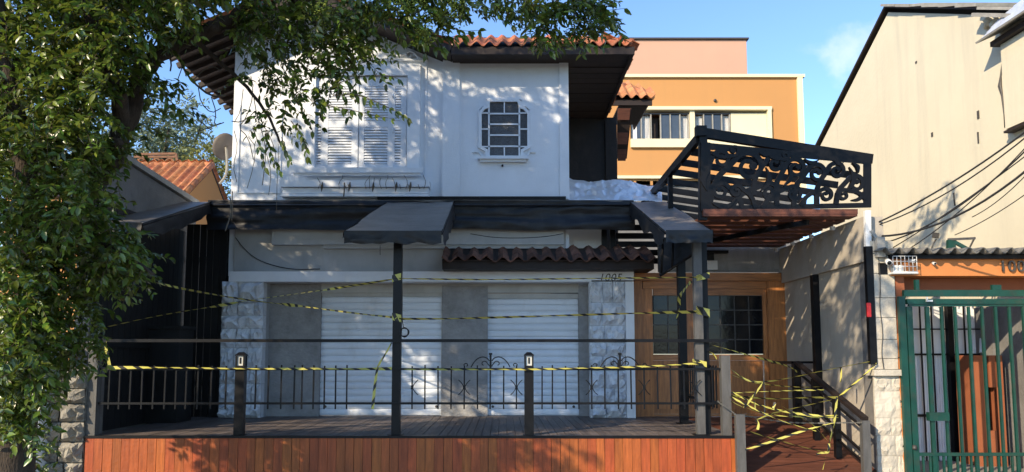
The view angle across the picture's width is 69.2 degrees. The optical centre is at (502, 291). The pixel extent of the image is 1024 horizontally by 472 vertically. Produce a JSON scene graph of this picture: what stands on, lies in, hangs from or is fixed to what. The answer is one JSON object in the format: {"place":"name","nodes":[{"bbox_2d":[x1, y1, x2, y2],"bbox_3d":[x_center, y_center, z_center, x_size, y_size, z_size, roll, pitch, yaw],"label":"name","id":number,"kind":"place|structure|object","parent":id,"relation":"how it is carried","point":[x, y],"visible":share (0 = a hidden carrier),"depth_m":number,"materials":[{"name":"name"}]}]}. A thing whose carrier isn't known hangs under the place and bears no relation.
{"place":"outdoors","nodes":[
{"label":"outdoors","id":0,"kind":"place"},
{"bbox_2d":[134,152,178,160],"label":"roof tiles","id":1,"kind":"object","parent":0,"point":[149,155],"visible":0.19,"depth_m":24.45,"materials":[{"name":"orange ceramic"}]},
{"bbox_2d":[1,0,1019,245],"label":"sky","id":2,"kind":"structure","parent":0,"point":[823,41],"materials":[{"name":"blue"}]},
{"bbox_2d":[451,37,806,295],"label":"apartment building","id":3,"kind":"structure","parent":0,"point":[693,82],"depth_m":30.84,"materials":[{"name":"orange paint"}]},
{"bbox_2d":[631,113,689,138],"bbox_3d":[6.529,-6.847,31.065,2.430,1.155,0.500,0,-5,0],"label":"window","id":4,"kind":"structure","parent":3,"relation":"in","point":[672,125],"depth_m":30.90,"materials":[{"name":"metal"}]},
{"bbox_2d":[695,113,730,131],"bbox_3d":[8.693,-6.858,30.940,1.523,1.155,0.250,0,-5,0],"label":"window","id":5,"kind":"structure","parent":3,"relation":"in","point":[717,121],"depth_m":30.90,"materials":[{"name":"metal"}]},
{"bbox_2d":[321,408,1023,471],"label":"sidewalk","id":6,"kind":"structure","parent":0,"point":[954,467],"depth_m":12.13,"materials":[{"name":"concrete"}]},
{"bbox_2d":[36,343,52,471],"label":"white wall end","id":7,"kind":"structure","parent":6,"relation":"on","point":[44,462],"depth_m":10.70,"materials":[{"name":"paint"}]},
{"bbox_2d":[35,430,61,471],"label":"shrub","id":8,"kind":"object","parent":6,"relation":"on","point":[47,447],"visible":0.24,"depth_m":9.19,"materials":[{"name":"green plant"}]},
{"bbox_2d":[42,367,104,471],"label":"stone pillar","id":9,"kind":"structure","parent":6,"relation":"on","point":[70,418],"depth_m":10.81,"materials":[{"name":"white stone"}]},
{"bbox_2d":[0,159,227,359],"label":"cottage","id":10,"kind":"structure","parent":6,"relation":"on","point":[200,180],"depth_m":21.71,"materials":[{"name":"orange tile"}]},
{"bbox_2d":[73,138,199,432],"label":"party wall","id":11,"kind":"structure","parent":6,"relation":"on","point":[144,188],"depth_m":12.97,"materials":[{"name":"concrete"}]},
{"bbox_2d":[102,202,210,235],"bbox_3d":[-6.263,-1.303,12.678,1.637,1.287,3.918,1,-5,-8],"label":"awning","id":12,"kind":"object","parent":11,"relation":"attached to","point":[163,220],"visible":0.39,"depth_m":12.36,"materials":[{"name":"black fabric"}]},
{"bbox_2d":[0,0,631,471],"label":"street tree","id":13,"kind":"object","parent":6,"relation":"on","point":[86,58],"visible":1,"depth_m":7.80,"materials":[{"name":"green plant"}]},
{"bbox_2d":[84,416,735,471],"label":"deck","id":14,"kind":"structure","parent":6,"relation":"on","point":[431,444],"depth_m":10.82,"materials":[{"name":"orange wood"}]},
{"bbox_2d":[91,199,229,430],"bbox_3d":[-5.792,0.408,12.984,0.951,3.750,3.340,0,-5,0],"label":"board fence","id":15,"kind":"object","parent":14,"relation":"on","point":[199,253],"visible":0.52,"depth_m":14.10,"materials":[{"name":"black wood"}]},
{"bbox_2d":[145,326,195,422],"bbox_3d":[-6.093,1.466,13.308,0.853,1.700,0.670,0,-5,0],"label":"trash bin","id":16,"kind":"object","parent":14,"relation":"on","point":[170,354],"visible":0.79,"depth_m":13.05,"materials":[{"name":"black plastic"}]},
{"bbox_2d":[232,352,247,434],"bbox_3d":[-3.902,1.506,11.031,0.180,1.221,0.150,0,-5,0],"label":"lantern post","id":17,"kind":"object","parent":14,"relation":"on","point":[239,422],"visible":1,"depth_m":10.98,"materials":[{"name":"black metal"}]},
{"bbox_2d":[387,243,403,434],"bbox_3d":[-1.590,0.646,11.146,0.225,2.956,0.200,0,-5,0],"label":"awning post","id":18,"kind":"object","parent":14,"relation":"on","point":[396,346],"visible":0.79,"depth_m":11.07,"materials":[{"name":"black metal"}]},
{"bbox_2d":[106,273,400,327],"bbox_3d":[-3.734,0.253,12.686,4.727,0.806,2.685,-1,-5,6],"label":"hazard tape","id":19,"kind":"object","parent":18,"relation":"attached to","point":[395,277],"visible":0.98,"depth_m":12.27,"materials":[{"name":"yellow plastic"}]},
{"bbox_2d":[158,283,401,321],"bbox_3d":[-3.339,0.257,12.505,3.855,0.633,2.502,0,-5,5],"label":"hazard tape","id":20,"kind":"object","parent":18,"relation":"attached to","point":[395,317],"visible":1,"depth_m":12.45,"materials":[{"name":"yellow plastic"}]},
{"bbox_2d":[399,288,409,337],"bbox_3d":[-1.464,0.255,11.061,0.160,0.848,0.088,0,-5,0],"label":"cable coil","id":21,"kind":"object","parent":18,"relation":"hanging from","point":[400,331],"visible":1,"depth_m":11.03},
{"bbox_2d":[85,339,731,435],"bbox_3d":[-1.385,1.450,12.077,9.486,1.516,2.285,0,-5,0],"label":"deck railing","id":22,"kind":"object","parent":14,"relation":"on","point":[94,403],"visible":0.97,"depth_m":10.99,"materials":[{"name":"black metal"}]},
{"bbox_2d":[104,341,110,364],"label":"hazard tape","id":23,"kind":"object","parent":22,"relation":"attached to","point":[108,360],"visible":0.45,"depth_m":10.99,"materials":[{"name":"yellow plastic"}]},
{"bbox_2d":[107,366,391,370],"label":"hazard tape","id":24,"kind":"object","parent":22,"relation":"attached to","point":[145,367],"visible":0.99,"depth_m":10.98,"materials":[{"name":"yellow plastic"}]},
{"bbox_2d":[371,342,391,408],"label":"hazard tape","id":25,"kind":"object","parent":22,"relation":"attached to","point":[374,388],"visible":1,"depth_m":10.93,"materials":[{"name":"yellow plastic"}]},
{"bbox_2d":[402,359,706,369],"bbox_3d":[0.768,1.083,11.083,4.526,0.167,0.259,0,-5,0],"label":"hazard tape","id":26,"kind":"object","parent":22,"relation":"attached to","point":[699,362],"visible":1,"depth_m":10.97,"materials":[{"name":"yellow plastic"}]},
{"bbox_2d":[730,396,815,430],"bbox_3d":[3.915,1.765,10.763,1.180,0.493,0.074,-1,-5,9],"label":"hazard tape","id":27,"kind":"object","parent":22,"relation":"attached to","point":[762,412],"visible":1,"depth_m":10.81,"materials":[{"name":"yellow plastic"}]},
{"bbox_2d":[733,375,820,387],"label":"hazard tape","id":28,"kind":"object","parent":22,"relation":"attached to","point":[770,384],"visible":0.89,"depth_m":11.43,"materials":[{"name":"yellow plastic"}]},
{"bbox_2d":[731,389,823,393],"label":"hazard tape","id":29,"kind":"object","parent":22,"relation":"attached to","point":[786,390],"visible":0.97,"depth_m":11.41,"materials":[{"name":"yellow plastic"}]},
{"bbox_2d":[731,392,836,416],"bbox_3d":[4.109,1.637,10.873,1.520,0.364,0.060,0,-5,4],"label":"hazard tape","id":30,"kind":"object","parent":22,"relation":"attached to","point":[797,413],"visible":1,"depth_m":10.88,"materials":[{"name":"yellow plastic"}]},
{"bbox_2d":[731,395,837,398],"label":"hazard tape","id":31,"kind":"object","parent":22,"relation":"attached to","point":[831,397],"visible":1,"depth_m":10.89,"materials":[{"name":"yellow plastic"}]},
{"bbox_2d":[744,381,763,407],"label":"hazard tape","id":32,"kind":"object","parent":31,"relation":"attached to","point":[750,399],"visible":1,"depth_m":10.91,"materials":[{"name":"yellow plastic"}]},
{"bbox_2d":[731,401,837,417],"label":"hazard tape","id":33,"kind":"object","parent":22,"relation":"attached to","point":[798,416],"visible":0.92,"depth_m":10.91,"materials":[{"name":"yellow plastic"}]},
{"bbox_2d":[169,0,655,417],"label":"house","id":34,"kind":"structure","parent":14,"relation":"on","point":[500,117],"depth_m":14.69,"materials":[{"name":"white paint"}]},
{"bbox_2d":[212,133,232,184],"bbox_3d":[-6.152,-2.916,16.369,0.429,1.141,0.428,0,-5,0],"label":"satellite dish","id":35,"kind":"object","parent":34,"relation":"attached to","point":[222,146],"visible":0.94,"depth_m":16.30,"materials":[{"name":"grey paint"}]},
{"bbox_2d":[235,237,313,269],"bbox_3d":[-4.448,-0.759,14.641,1.689,0.644,0.014,0,-5,0],"label":"cable","id":36,"kind":"object","parent":34,"relation":"attached to","point":[271,264],"visible":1,"depth_m":14.62,"materials":[{"name":"black rubber"}]},
{"bbox_2d":[318,175,425,196],"bbox_3d":[-2.588,-2.088,14.576,2.143,0.445,0.102,0,-5,0],"label":"withered vine","id":37,"kind":"object","parent":34,"relation":"attached to","point":[373,186],"visible":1,"depth_m":14.55,"materials":[{"name":"brown plant"}]},
{"bbox_2d":[320,293,441,414],"bbox_3d":[-2.415,1.211,14.660,2.503,2.433,0.140,0,-5,0],"label":"roller door","id":38,"kind":"structure","parent":34,"relation":"in","point":[335,325],"depth_m":14.66,"materials":[{"name":"paint"}]},
{"bbox_2d":[206,200,634,229],"bbox_3d":[-1.605,-1.490,14.545,8.325,0.610,0.340,0,-5,0],"label":"valance","id":39,"kind":"object","parent":34,"relation":"attached to","point":[469,214],"visible":0.79,"depth_m":14.45,"materials":[{"name":"black fabric"}]},
{"bbox_2d":[342,201,454,245],"bbox_3d":[-1.603,-1.236,12.662,1.503,1.424,3.700,0,-5,0],"label":"awning","id":40,"kind":"object","parent":39,"relation":"attached to","point":[406,223],"visible":1,"depth_m":11.65,"materials":[{"name":"black fabric"}]},
{"bbox_2d":[568,178,661,201],"bbox_3d":[2.334,-2.093,15.233,2.092,0.776,1.175,0,-5,0],"label":"silver tarp","id":41,"kind":"object","parent":39,"relation":"on","point":[616,189],"visible":0.91,"depth_m":15.13,"materials":[{"name":"metal"}]},
{"bbox_2d":[629,201,713,244],"bbox_3d":[2.786,-1.242,12.667,0.804,1.400,3.720,0,-5,2],"label":"awning","id":42,"kind":"object","parent":39,"relation":"attached to","point":[660,220],"visible":0.97,"depth_m":11.80,"materials":[{"name":"black fabric"}]},
{"bbox_2d":[659,237,691,276],"bbox_3d":[2.949,-0.624,12.608,0.814,0.742,0.392,-4,-6,36],"label":"side flap","id":43,"kind":"object","parent":42,"relation":"hanging from","point":[672,255],"visible":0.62,"depth_m":12.60,"materials":[{"name":"black fabric"}]},
{"bbox_2d":[472,98,535,162],"bbox_3d":[0.019,-3.241,14.804,1.264,1.316,0.120,0,-5,0],"label":"lattice window","id":44,"kind":"structure","parent":34,"relation":"in","point":[504,125],"depth_m":14.83,"materials":[{"name":"white paint"}]},
{"bbox_2d":[470,233,562,237],"bbox_3d":[0.264,-1.077,14.247,1.784,0.098,0.014,0,-5,0],"label":"cable","id":45,"kind":"object","parent":34,"relation":"attached to","point":[523,237],"visible":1,"depth_m":14.24,"materials":[{"name":"black rubber"}]},
{"bbox_2d":[488,294,578,414],"bbox_3d":[0.597,1.230,14.659,1.902,2.394,0.140,0,-5,0],"label":"roller door","id":46,"kind":"structure","parent":34,"relation":"in","point":[546,354],"depth_m":14.66,"materials":[{"name":"paint"}]},
{"bbox_2d":[569,229,600,285],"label":"parapet wall","id":47,"kind":"structure","parent":34,"relation":"attached to","point":[580,238],"depth_m":15.36,"materials":[{"name":"white paint"}]},
{"bbox_2d":[601,274,621,280],"bbox_3d":[2.082,-0.280,14.257,0.417,0.147,0.008,0,-5,0],"label":"house number","id":48,"kind":"object","parent":34,"relation":"attached to","point":[611,277],"visible":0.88,"depth_m":14.25,"materials":[{"name":"metal"}]},
{"bbox_2d":[601,225,657,263],"bbox_3d":[2.610,-0.852,15.031,1.224,1.481,0.060,0,-5,0],"label":"louvre screen","id":49,"kind":"object","parent":34,"relation":"on","point":[630,236],"visible":0.22,"depth_m":15.03,"materials":[{"name":"black metal"}]},
{"bbox_2d":[523,352,534,434],"bbox_3d":[0.385,1.506,11.031,0.180,1.221,0.150,0,-5,0],"label":"lantern post","id":50,"kind":"object","parent":14,"relation":"on","point":[529,396],"visible":1,"depth_m":10.97,"materials":[{"name":"black metal"}]},
{"bbox_2d":[676,262,691,423],"bbox_3d":[3.135,0.658,12.992,0.234,3.253,0.210,0,-5,0],"label":"awning post","id":51,"kind":"object","parent":14,"relation":"on","point":[682,346],"visible":0.82,"depth_m":12.91,"materials":[{"name":"black metal"}]},
{"bbox_2d":[691,242,710,434],"bbox_3d":[2.960,0.647,11.161,0.275,2.956,0.210,0,-5,0],"label":"awning post","id":52,"kind":"object","parent":14,"relation":"on","point":[701,331],"visible":0.76,"depth_m":11.12,"materials":[{"name":"grey metal"}]},
{"bbox_2d":[399,306,709,319],"bbox_3d":[0.775,0.318,11.185,4.646,0.211,0.240,0,-5,0],"label":"hazard tape","id":53,"kind":"object","parent":52,"relation":"attached to","point":[706,311],"visible":1,"depth_m":11.10,"materials":[{"name":"yellow plastic"}]},
{"bbox_2d":[399,272,709,280],"bbox_3d":[0.777,-0.226,11.237,4.666,0.140,0.230,0,-5,0],"label":"hazard tape","id":54,"kind":"object","parent":52,"relation":"attached to","point":[705,276],"visible":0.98,"depth_m":11.14,"materials":[{"name":"yellow plastic"}]},
{"bbox_2d":[676,281,691,319],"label":"hazard tape","id":55,"kind":"object","parent":52,"relation":"attached to","point":[680,295],"visible":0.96,"depth_m":12.01,"materials":[{"name":"yellow plastic"}]},
{"bbox_2d":[713,345,797,372],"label":"hazard tape","id":56,"kind":"object","parent":52,"relation":"attached to","point":[763,359],"visible":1,"depth_m":11.96,"materials":[{"name":"yellow plastic"}]},
{"bbox_2d":[633,273,788,416],"bbox_3d":[4.051,1.026,14.534,2.976,2.790,0.263,0,-5,0],"label":"wooden entrance","id":57,"kind":"object","parent":14,"relation":"on","point":[747,314],"visible":0.65,"depth_m":14.53,"materials":[{"name":"brown wood"}]},
{"bbox_2d":[657,245,785,271],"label":"wall over entrance","id":58,"kind":"structure","parent":57,"relation":"on","point":[743,259],"depth_m":14.66,"materials":[{"name":"paint"}]},
{"bbox_2d":[641,125,873,251],"bbox_3d":[4.387,-1.568,14.424,2.754,1.543,5.937,0,-5,0],"label":"pergola","id":59,"kind":"object","parent":58,"relation":"on","point":[766,222],"visible":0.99,"depth_m":11.52,"materials":[{"name":"black metal"}]},
{"bbox_2d":[734,414,746,471],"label":"chain post","id":60,"kind":"object","parent":6,"relation":"on","point":[740,443],"visible":1,"depth_m":10.73,"materials":[{"name":"grey paint"}]},
{"bbox_2d":[748,431,824,452],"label":"hazard tape","id":61,"kind":"object","parent":60,"relation":"attached to","point":[781,441],"visible":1,"depth_m":10.66,"materials":[{"name":"yellow plastic"}]},
{"bbox_2d":[745,423,831,450],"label":"hazard tape","id":62,"kind":"object","parent":60,"relation":"attached to","point":[780,438],"visible":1,"depth_m":10.66,"materials":[{"name":"yellow plastic"}]},
{"bbox_2d":[745,415,861,423],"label":"tape","id":63,"kind":"object","parent":60,"relation":"attached to","point":[805,422],"visible":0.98,"depth_m":10.84,"materials":[{"name":"plastic"}]},
{"bbox_2d":[823,397,837,467],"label":"hazard tape","id":64,"kind":"object","parent":63,"relation":"hanging from","point":[835,414],"visible":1,"depth_m":10.74,"materials":[{"name":"yellow plastic"}]},
{"bbox_2d":[816,443,829,454],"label":"hazard tape","id":65,"kind":"object","parent":64,"relation":"attached to","point":[828,444],"visible":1,"depth_m":10.59,"materials":[{"name":"yellow plastic"}]},
{"bbox_2d":[689,417,876,471],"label":"ramp","id":66,"kind":"structure","parent":6,"relation":"on","point":[777,456],"depth_m":11.73,"materials":[{"name":"brown wood"}]},
{"bbox_2d":[771,361,871,471],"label":"ramp railing","id":67,"kind":"object","parent":66,"relation":"on","point":[864,448],"visible":0.84,"depth_m":11.53,"materials":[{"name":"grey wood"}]},
{"bbox_2d":[778,217,883,456],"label":"boundary wall","id":68,"kind":"structure","parent":6,"relation":"on","point":[832,259],"depth_m":12.42,"materials":[{"name":"beige paint"}]},
{"bbox_2d":[810,275,823,412],"bbox_3d":[5.464,0.898,12.931,0.108,2.394,0.120,0,-5,0],"label":"wall post","id":69,"kind":"object","parent":68,"relation":"attached to","point":[816,323],"depth_m":12.91,"materials":[{"name":"black metal"}]},
{"bbox_2d":[879,132,1023,222],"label":"overhead cable","id":70,"kind":"object","parent":68,"relation":"attached to","point":[988,158],"visible":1,"depth_m":10.14,"materials":[{"name":"black rubber"}]},
{"bbox_2d":[879,138,1023,224],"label":"overhead cable","id":71,"kind":"object","parent":68,"relation":"attached to","point":[958,185],"visible":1,"depth_m":10.12,"materials":[{"name":"black rubber"}]},
{"bbox_2d":[882,171,1023,236],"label":"overhead cable","id":72,"kind":"object","parent":68,"relation":"attached to","point":[984,200],"visible":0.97,"depth_m":10.08,"materials":[{"name":"black rubber"}]},
{"bbox_2d":[859,240,903,471],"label":"masonry pillar","id":73,"kind":"structure","parent":6,"relation":"on","point":[882,399],"depth_m":10.95,"materials":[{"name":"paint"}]},
{"bbox_2d":[863,210,877,363],"bbox_3d":[5.452,-0.079,11.059,0.138,2.301,0.100,0,-5,0],"label":"corner pipe","id":74,"kind":"object","parent":73,"relation":"attached to","point":[870,302],"visible":1,"depth_m":11.03,"materials":[{"name":"black metal"}]},
{"bbox_2d":[731,361,869,382],"bbox_3d":[4.400,1.201,11.153,2.052,0.327,0.360,0,-5,3],"label":"hazard tape","id":75,"kind":"object","parent":74,"relation":"attached to","point":[792,377],"visible":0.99,"depth_m":11.20,"materials":[{"name":"yellow plastic"}]},
{"bbox_2d":[839,363,876,397],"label":"hazard tape","id":76,"kind":"object","parent":74,"relation":"attached to","point":[848,388],"visible":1,"depth_m":10.98,"materials":[{"name":"yellow plastic"}]},
{"bbox_2d":[870,229,885,257],"bbox_3d":[5.576,-0.724,11.085,0.181,0.424,0.160,0,-5,0],"label":"junction box","id":77,"kind":"object","parent":73,"relation":"attached to","point":[879,242],"visible":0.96,"depth_m":11.01,"materials":[{"name":"plastic"}]},
{"bbox_2d":[878,258,883,368],"bbox_3d":[5.595,0.279,10.997,0.036,1.729,0.011,0,-5,0],"label":"cable","id":78,"kind":"object","parent":73,"relation":"attached to","point":[880,314],"visible":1,"depth_m":10.99,"materials":[{"name":"rubber"}]},
{"bbox_2d":[877,263,887,273],"bbox_3d":[5.657,-0.346,11.072,0.130,0.170,0.040,0,-5,0],"label":"dark bracket plate","id":79,"kind":"object","parent":73,"relation":"attached to","point":[883,268],"visible":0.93,"depth_m":11.05,"materials":[{"name":"black metal"}]},
{"bbox_2d":[884,255,891,265],"bbox_3d":[5.682,-0.479,10.975,0.084,0.201,0.278,-1,-5,17],"label":"security camera","id":80,"kind":"object","parent":73,"relation":"attached to","point":[887,261],"visible":0.95,"depth_m":10.87,"materials":[{"name":"white plastic"}]},
{"bbox_2d":[891,151,1023,240],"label":"overhead cable","id":81,"kind":"object","parent":73,"relation":"attached to","point":[1007,167],"visible":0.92,"depth_m":10.01,"materials":[{"name":"black rubber"}]},
{"bbox_2d":[893,157,1023,247],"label":"overhead cable","id":82,"kind":"object","parent":73,"relation":"attached to","point":[961,202],"visible":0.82,"depth_m":10.21,"materials":[{"name":"black rubber"}]},
{"bbox_2d":[905,304,980,460],"bbox_3d":[7.567,1.498,12.653,1.257,2.722,0.210,0,-5,0],"label":"folding door","id":83,"kind":"structure","parent":6,"relation":"on","point":[921,377],"depth_m":12.71,"materials":[{"name":"white metal"}]},
{"bbox_2d":[873,247,1023,471],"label":"gateway","id":84,"kind":"object","parent":6,"relation":"on","point":[970,268],"visible":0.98,"depth_m":11.32,"materials":[{"name":"orange paint"}]},
{"bbox_2d":[888,256,917,274],"bbox_3d":[5.911,-0.396,10.981,0.370,0.262,0.149,0,-5,0],"label":"camera cage","id":85,"kind":"object","parent":84,"relation":"attached to","point":[896,269],"visible":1,"depth_m":10.91,"materials":[{"name":"white metal"}]},
{"bbox_2d":[931,232,939,247],"bbox_3d":[6.805,-0.796,11.697,0.131,0.284,0.100,-4,-6,35],"label":"floodlight","id":86,"kind":"object","parent":84,"relation":"on","point":[935,235],"visible":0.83,"depth_m":11.67,"materials":[{"name":"metal"}]},
{"bbox_2d":[897,280,1023,471],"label":"gate","id":87,"kind":"structure","parent":84,"relation":"attached to","point":[912,454],"depth_m":10.86,"materials":[{"name":"green metal"}]},
{"bbox_2d":[946,237,975,247],"bbox_3d":[7.196,-0.737,11.671,0.411,0.233,0.098,-1,-5,14],"label":"wall bracket","id":88,"kind":"object","parent":84,"relation":"attached to","point":[951,242],"depth_m":11.68,"materials":[{"name":"green metal"}]},
{"bbox_2d":[912,149,1023,246],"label":"overhead cable","id":89,"kind":"object","parent":88,"relation":"attached to","point":[968,203],"visible":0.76,"depth_m":10.64,"materials":[{"name":"black rubber"}]},
{"bbox_2d":[955,195,1023,234],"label":"overhead cable","id":90,"kind":"object","parent":88,"relation":"attached to","point":[990,216],"visible":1,"depth_m":10.90,"materials":[{"name":"black rubber"}]},
{"bbox_2d":[979,338,981,352],"bbox_3d":[8.535,0.662,12.865,0.442,0.956,0.829,-4,-6,38],"label":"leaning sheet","id":91,"kind":"object","parent":84,"relation":"on","point":[980,346],"visible":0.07,"depth_m":12.70,"materials":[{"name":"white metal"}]},
{"bbox_2d":[955,308,1007,466],"bbox_3d":[8.652,1.541,12.262,2.029,2.567,0.500,0,-5,0],"label":"door","id":92,"kind":"structure","parent":6,"relation":"on","point":[979,393],"depth_m":12.05,"materials":[{"name":"brown paint"}]},
{"bbox_2d":[653,360,764,407],"bbox_3d":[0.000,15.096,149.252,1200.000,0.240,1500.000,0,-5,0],"label":"ground","id":93,"kind":"structure","parent":0,"point":[717,360],"depth_m":401.19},
{"bbox_2d":[1,19,157,223],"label":"background tree","id":94,"kind":"object","parent":93,"relation":"on","point":[146,122],"visible":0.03,"depth_m":31.42,"materials":[{"name":"green plant"}]},
{"bbox_2d":[101,87,225,163],"bbox_3d":[-16.921,-2.637,36.556,6.511,15.153,5.868,0,-5,0],"label":"background tree","id":95,"kind":"object","parent":93,"relation":"on","point":[167,129],"visible":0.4,"depth_m":36.76,"materials":[{"name":"green plant"}]},
{"bbox_2d":[171,137,231,199],"bbox_3d":[-11.357,-0.848,28.147,3.746,10.095,3.280,0,-5,0],"label":"bush","id":96,"kind":"object","parent":93,"relation":"on","point":[220,170],"visible":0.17,"depth_m":28.06,"materials":[{"name":"green plant"}]},
{"bbox_2d":[757,400,828,419],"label":"hazard tape","id":97,"kind":"object","parent":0,"point":[787,409],"visible":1,"depth_m":10.78,"materials":[{"name":"yellow plastic"}]},
{"bbox_2d":[815,0,1023,307],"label":"gable house","id":98,"kind":"structure","parent":0,"point":[930,100],"depth_m":14.15,"materials":[{"name":"beige paint"}]},
{"bbox_2d":[972,177,1023,216],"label":"overhead cable","id":99,"kind":"object","parent":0,"point":[999,199],"visible":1,"depth_m":10.77,"materials":[{"name":"black rubber"}]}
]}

